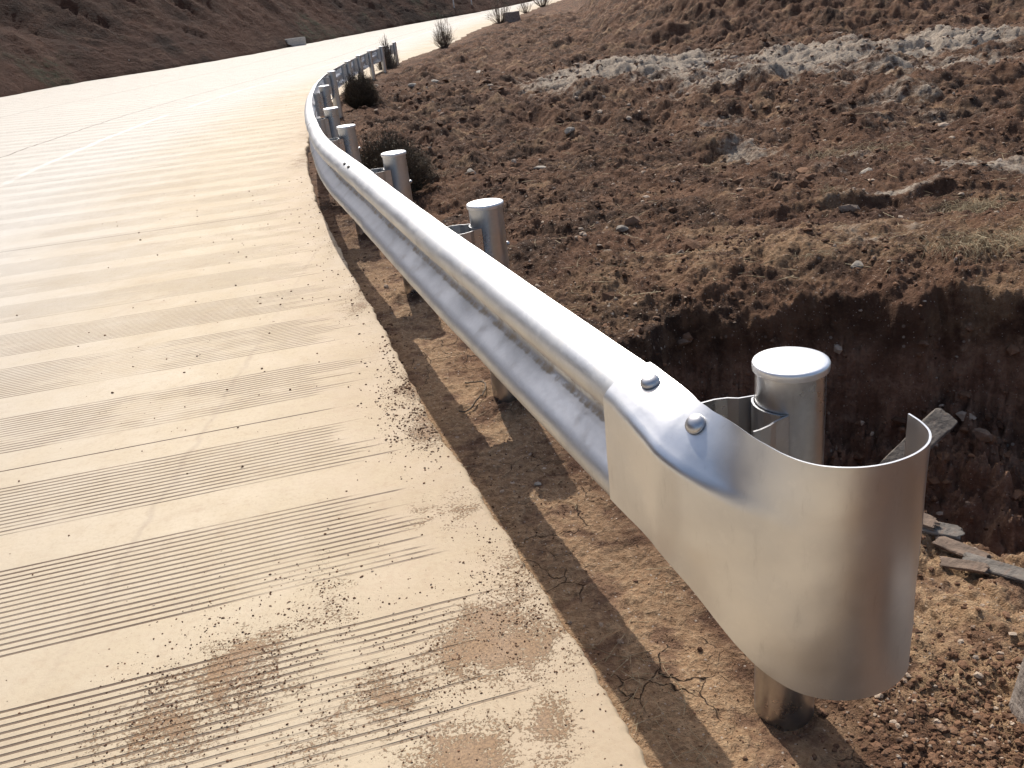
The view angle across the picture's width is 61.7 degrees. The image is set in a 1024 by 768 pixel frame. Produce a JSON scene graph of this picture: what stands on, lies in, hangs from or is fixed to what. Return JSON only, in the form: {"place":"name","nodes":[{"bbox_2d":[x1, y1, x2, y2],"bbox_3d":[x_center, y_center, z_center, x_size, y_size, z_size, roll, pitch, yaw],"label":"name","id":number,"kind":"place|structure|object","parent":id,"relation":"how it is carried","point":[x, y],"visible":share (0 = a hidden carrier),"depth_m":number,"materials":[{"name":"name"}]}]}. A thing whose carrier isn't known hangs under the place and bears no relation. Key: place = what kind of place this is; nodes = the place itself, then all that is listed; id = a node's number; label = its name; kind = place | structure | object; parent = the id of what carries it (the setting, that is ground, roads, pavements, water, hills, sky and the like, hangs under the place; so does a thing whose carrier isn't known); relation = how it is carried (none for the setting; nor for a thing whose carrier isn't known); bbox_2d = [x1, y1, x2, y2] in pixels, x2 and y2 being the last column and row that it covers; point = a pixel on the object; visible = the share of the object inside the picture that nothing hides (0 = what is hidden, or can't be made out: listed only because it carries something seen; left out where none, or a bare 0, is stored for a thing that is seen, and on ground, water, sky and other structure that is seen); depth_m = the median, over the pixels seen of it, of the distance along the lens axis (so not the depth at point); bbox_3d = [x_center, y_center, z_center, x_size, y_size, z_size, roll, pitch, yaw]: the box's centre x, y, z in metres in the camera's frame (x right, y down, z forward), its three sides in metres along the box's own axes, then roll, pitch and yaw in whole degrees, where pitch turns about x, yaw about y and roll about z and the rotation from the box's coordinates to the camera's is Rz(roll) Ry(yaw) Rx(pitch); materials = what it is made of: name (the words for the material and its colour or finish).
{"place":"outdoors","nodes":[
{"label":"outdoors","id":0,"kind":"place"},
{"bbox_2d":[0,0,533,96],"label":"hillside","id":1,"kind":"structure","parent":0,"point":[45,44],"depth_m":44.57,"materials":[{"name":"brown soil"}]},
{"bbox_2d":[0,0,647,767],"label":"road","id":2,"kind":"structure","parent":0,"point":[122,510],"depth_m":3.18,"materials":[{"name":"concrete"}]},
{"bbox_2d":[285,37,305,45],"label":"concrete barrier","id":3,"kind":"object","parent":2,"relation":"on","point":[298,41],"visible":0.83,"depth_m":53.83,"materials":[{"name":"grey concrete"}]},
{"bbox_2d":[3,177,621,767],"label":"soil crumbs","id":4,"kind":"object","parent":2,"relation":"on","point":[345,609],"visible":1,"depth_m":2.27,"materials":[{"name":"brown soil"}]},
{"bbox_2d":[307,0,1023,767],"bbox_3d":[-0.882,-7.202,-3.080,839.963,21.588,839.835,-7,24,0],"label":"ground","id":5,"kind":"structure","parent":0,"point":[985,368],"depth_m":4.98,"materials":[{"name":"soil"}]},
{"bbox_2d":[339,64,382,108],"bbox_3d":[-3.012,-5.851,16.946,0.934,0.858,0.994,-7,24,0],"label":"round bush","id":6,"kind":"object","parent":5,"relation":"on","point":[361,91],"visible":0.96,"depth_m":16.82,"materials":[{"name":"green plant"}]},
{"bbox_2d":[376,34,400,69],"bbox_3d":[-4.367,-11.298,29.646,1.168,1.574,1.112,-7,24,0],"label":"bare shrub","id":7,"kind":"object","parent":5,"relation":"on","point":[390,60],"visible":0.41,"depth_m":29.58,"materials":[{"name":"plant"}]},
{"bbox_2d":[358,124,444,193],"bbox_3d":[-1.245,-2.215,8.545,1.163,0.748,1.175,-7,24,0],"label":"bush","id":8,"kind":"object","parent":5,"relation":"on","point":[421,174],"visible":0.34,"depth_m":8.40,"materials":[{"name":"green plant"}]},
{"bbox_2d":[408,83,415,88],"bbox_3d":[-2.195,-6.742,19.454,0.337,0.148,0.186,5,17,-11],"label":"stone","id":9,"kind":"object","parent":5,"relation":"on","point":[411,85],"visible":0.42,"depth_m":19.38,"materials":[{"name":"grey stone"}]},
{"bbox_2d":[432,18,456,47],"bbox_3d":[-3.079,-15.576,37.875,1.248,1.500,1.296,4,26,24],"label":"bare shrub","id":10,"kind":"object","parent":5,"relation":"on","point":[443,43],"visible":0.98,"depth_m":37.87,"materials":[{"name":"plant"}]},
{"bbox_2d":[459,381,485,412],"bbox_3d":[-0.173,0.041,3.893,0.115,0.047,0.318,-5,24,4],"label":"root","id":11,"kind":"object","parent":5,"relation":"on","point":[478,397],"visible":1,"depth_m":3.84,"materials":[{"name":"brown wood"}]},
{"bbox_2d":[482,0,512,23],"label":"bare shrub","id":12,"kind":"object","parent":5,"relation":"on","point":[497,19],"visible":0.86,"depth_m":52.77,"materials":[{"name":"plant"}]},
{"bbox_2d":[503,11,520,22],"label":"stone block","id":13,"kind":"object","parent":5,"relation":"on","point":[512,17],"depth_m":52.39,"materials":[{"name":"grey stone"}]},
{"bbox_2d":[517,0,532,12],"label":"bare shrub","id":14,"kind":"object","parent":5,"relation":"on","point":[524,11],"visible":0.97,"depth_m":62.40,"materials":[{"name":"plant"}]},
{"bbox_2d":[533,166,545,169],"bbox_3d":[0.283,-2.209,8.774,0.153,0.052,0.114,-1,5,-15],"label":"stone","id":15,"kind":"object","parent":5,"relation":"on","point":[538,167],"visible":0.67,"depth_m":8.73,"materials":[{"name":"grey stone"}]},
{"bbox_2d":[532,0,550,6],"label":"bare shrub","id":16,"kind":"object","parent":5,"relation":"on","point":[543,3],"visible":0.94,"depth_m":70.03,"materials":[{"name":"plant"}]},
{"bbox_2d":[564,127,574,134],"bbox_3d":[0.688,-3.014,10.193,0.151,0.084,0.094,-26,19,-40],"label":"stone","id":17,"kind":"object","parent":5,"relation":"on","point":[568,130],"visible":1,"depth_m":10.16,"materials":[{"name":"grey stone"}]},
{"bbox_2d":[304,42,931,730],"bbox_3d":[-2.624,-5.524,16.448,1.982,1.165,32.581,-9,24,-6],"label":"guardrail","id":18,"kind":"object","parent":5,"relation":"on","point":[792,560],"visible":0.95,"depth_m":1.75,"materials":[{"name":"silver metal"}]},
{"bbox_2d":[616,225,628,231],"bbox_3d":[0.801,-1.137,6.268,0.096,0.052,0.065,-10,24,-7],"label":"stone","id":19,"kind":"object","parent":5,"relation":"on","point":[620,228],"visible":1,"depth_m":6.24,"materials":[{"name":"grey stone"}]},
{"bbox_2d":[309,13,1023,765],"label":"soil clods","id":20,"kind":"object","parent":5,"relation":"on","point":[801,181],"visible":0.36,"depth_m":6.72,"materials":[{"name":"brown soil"}]},
{"bbox_2d":[783,247,840,260],"bbox_3d":[1.737,-0.747,4.952,0.396,0.038,0.199,-2,24,11],"label":"grass tuft","id":21,"kind":"object","parent":5,"relation":"on","point":[795,255],"visible":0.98,"depth_m":4.93,"materials":[{"name":"beige plant"}]},
{"bbox_2d":[771,145,863,160],"bbox_3d":[2.713,-2.001,7.524,0.845,0.089,0.614,-19,26,-26],"label":"grass tuft","id":22,"kind":"object","parent":5,"relation":"on","point":[826,152],"visible":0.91,"depth_m":7.57,"materials":[{"name":"brown plant"}]},
{"bbox_2d":[814,181,859,194],"bbox_3d":[2.417,-1.456,6.397,0.408,0.073,0.297,-7,24,0],"label":"grass tuft","id":23,"kind":"object","parent":5,"relation":"on","point":[831,189],"visible":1,"depth_m":6.40,"materials":[{"name":"brown plant"}]},
{"bbox_2d":[850,260,863,268],"bbox_3d":[1.956,-0.666,4.859,0.060,0.052,0.092,30,52,30],"label":"stone","id":24,"kind":"object","parent":5,"relation":"on","point":[855,264],"visible":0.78,"depth_m":4.84,"materials":[{"name":"grey stone"}]},
{"bbox_2d":[859,168,872,174],"bbox_3d":[2.859,-1.713,6.939,0.094,0.073,0.121,-12,24,-11],"label":"stone","id":25,"kind":"object","parent":5,"relation":"on","point":[865,170],"visible":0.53,"depth_m":6.90,"materials":[{"name":"grey stone"}]},
{"bbox_2d":[840,140,927,153],"bbox_3d":[3.391,-2.160,7.846,0.678,0.090,0.642,-15,25,-17],"label":"grass tuft","id":26,"kind":"object","parent":5,"relation":"on","point":[873,148],"visible":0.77,"depth_m":7.90,"materials":[{"name":"brown plant"}]},
{"bbox_2d":[879,408,957,463],"bbox_3d":[1.977,0.293,4.183,0.438,0.020,0.132,-45,54,-2],"label":"broken slab","id":27,"kind":"object","parent":5,"relation":"on","point":[940,423],"depth_m":4.18,"materials":[{"name":"grey stone"}]},
{"bbox_2d":[922,522,964,540],"bbox_3d":[1.304,0.448,2.665,0.185,0.016,0.053,9,43,24],"label":"flat shard","id":28,"kind":"object","parent":5,"relation":"on","point":[954,532],"visible":0.52,"depth_m":2.64,"materials":[{"name":"grey stone"}]},
{"bbox_2d":[922,513,940,530],"bbox_3d":[1.216,0.399,2.728,0.278,0.016,0.052,21,49,35],"label":"flat shard","id":29,"kind":"object","parent":28,"relation":"on","point":[930,522],"visible":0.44,"depth_m":2.66,"materials":[{"name":"stone"}]},
{"bbox_2d":[889,222,1023,267],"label":"grass tuft","id":30,"kind":"object","parent":5,"relation":"on","point":[1016,238],"visible":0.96,"depth_m":4.74,"materials":[{"name":"beige plant"}]},
{"bbox_2d":[932,536,992,558],"bbox_3d":[1.352,0.500,2.580,0.046,0.015,0.173,-37,36,-24],"label":"flat shard","id":31,"kind":"object","parent":5,"relation":"on","point":[953,546],"visible":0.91,"depth_m":2.59,"materials":[{"name":"stone"}]},
{"bbox_2d":[939,556,989,573],"bbox_3d":[1.326,0.531,2.516,0.135,0.013,0.039,3,39,33],"label":"flat shard","id":32,"kind":"object","parent":5,"relation":"on","point":[966,565],"visible":1,"depth_m":2.51,"materials":[{"name":"stone"}]},
{"bbox_2d":[917,195,1022,213],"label":"grass tuft","id":33,"kind":"object","parent":5,"relation":"on","point":[969,206],"visible":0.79,"depth_m":5.97,"materials":[{"name":"beige plant"}]},
{"bbox_2d":[972,428,992,441],"bbox_3d":[2.348,0.253,4.273,0.106,0.058,0.058,16,24,12],"label":"stone","id":34,"kind":"object","parent":5,"relation":"on","point":[982,434],"visible":1,"depth_m":4.26,"materials":[{"name":"brown stone"}]},
{"bbox_2d":[962,552,1023,583],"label":"flat shard","id":35,"kind":"object","parent":5,"relation":"on","point":[1008,571],"visible":0.84,"depth_m":2.48,"materials":[{"name":"grey stone"}]},
{"bbox_2d":[1008,657,1023,723],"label":"rock","id":36,"kind":"object","parent":5,"relation":"on","point":[1016,705],"depth_m":1.94,"materials":[{"name":"grey stone"}]},
{"bbox_2d":[716,594,1023,767],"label":"gravel","id":37,"kind":"structure","parent":0,"point":[919,740],"depth_m":1.97,"materials":[{"name":"brown gravel"}]}
]}

